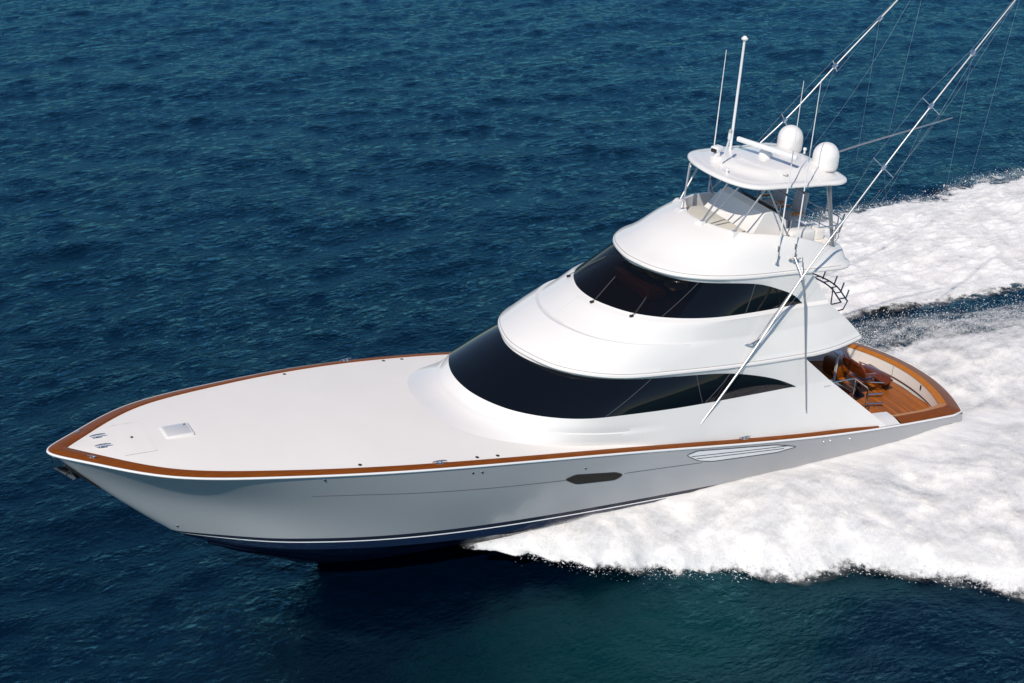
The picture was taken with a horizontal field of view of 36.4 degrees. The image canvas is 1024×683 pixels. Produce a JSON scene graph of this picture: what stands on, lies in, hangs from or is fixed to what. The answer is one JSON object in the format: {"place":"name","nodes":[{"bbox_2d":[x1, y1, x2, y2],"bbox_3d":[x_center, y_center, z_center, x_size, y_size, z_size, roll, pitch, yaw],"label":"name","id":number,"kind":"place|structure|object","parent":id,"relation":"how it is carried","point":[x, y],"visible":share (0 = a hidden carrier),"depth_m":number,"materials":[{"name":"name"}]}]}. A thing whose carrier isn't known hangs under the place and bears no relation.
{"place":"outdoors","nodes":[
{"label":"outdoors","id":0,"kind":"place"},
{"bbox_2d":[0,0,1023,682],"bbox_3d":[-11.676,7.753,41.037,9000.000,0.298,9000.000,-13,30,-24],"label":"sea","id":1,"kind":"structure","parent":0,"point":[196,192],"depth_m":64.85,"materials":[{"name":"liquid"}]},
{"bbox_2d":[46,0,1015,563],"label":"motor yacht","id":2,"kind":"object","parent":1,"relation":"on","point":[688,344],"visible":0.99,"depth_m":43.42,"materials":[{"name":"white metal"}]},
{"bbox_2d":[448,304,795,418],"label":"cabin window","id":3,"kind":"structure","parent":2,"relation":"in","point":[483,363],"depth_m":43.23,"materials":[{"name":"black glass"}]},
{"bbox_2d":[573,243,801,317],"bbox_3d":[4.724,-2.101,45.663,5.950,0.980,5.157,-9,28,-27],"label":"bridge window","id":4,"kind":"structure","parent":2,"relation":"in","point":[668,297],"depth_m":43.94,"materials":[{"name":"black glass"}]},
{"bbox_2d":[473,393,1023,593],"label":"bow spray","id":5,"kind":"object","parent":1,"relation":"on","point":[978,432],"visible":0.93,"depth_m":44.50,"materials":[{"name":"white liquid"}]},
{"bbox_2d":[495,536,1023,596],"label":"spray edge droplets","id":6,"kind":"object","parent":1,"relation":"on","point":[799,569],"visible":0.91,"depth_m":43.32,"materials":[{"name":"white liquid"}]},
{"bbox_2d":[550,450,1023,556],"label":"bow spray mist","id":7,"kind":"structure","parent":1,"relation":"on","point":[653,521],"depth_m":44.51,"materials":[{"name":"white liquid"}]},
{"bbox_2d":[800,161,1023,224],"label":"foam edge droplets","id":8,"kind":"object","parent":1,"relation":"on","point":[915,194],"visible":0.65,"depth_m":68.37,"materials":[{"name":"white liquid"}]},
{"bbox_2d":[802,175,1023,317],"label":"wake foam","id":9,"kind":"object","parent":1,"relation":"on","point":[984,254],"visible":0.37,"depth_m":63.01,"materials":[{"name":"white"}]},
{"bbox_2d":[822,188,1023,310],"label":"wake foam mist","id":10,"kind":"structure","parent":1,"relation":"on","point":[907,250],"depth_m":62.94,"materials":[{"name":"white liquid"}]},
{"bbox_2d":[836,256,1023,346],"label":"trough droplets","id":11,"kind":"object","parent":1,"relation":"on","point":[889,339],"visible":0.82,"depth_m":56.95,"materials":[{"name":"white liquid"}]},
{"bbox_2d":[873,324,1023,414],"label":"stern wash","id":12,"kind":"object","parent":1,"relation":"on","point":[995,378],"visible":0.52,"depth_m":53.42,"materials":[{"name":"white liquid"}]},
{"bbox_2d":[896,319,1023,400],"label":"sea foam","id":13,"kind":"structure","parent":12,"relation":"on","point":[944,364],"depth_m":53.57,"materials":[{"name":"white"}]},
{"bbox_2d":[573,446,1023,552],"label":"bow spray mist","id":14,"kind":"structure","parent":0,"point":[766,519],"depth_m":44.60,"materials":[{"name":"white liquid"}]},
{"bbox_2d":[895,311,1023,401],"bbox_3d":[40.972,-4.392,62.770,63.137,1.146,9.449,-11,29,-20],"label":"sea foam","id":15,"kind":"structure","parent":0,"point":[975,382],"depth_m":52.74,"materials":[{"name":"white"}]}
]}

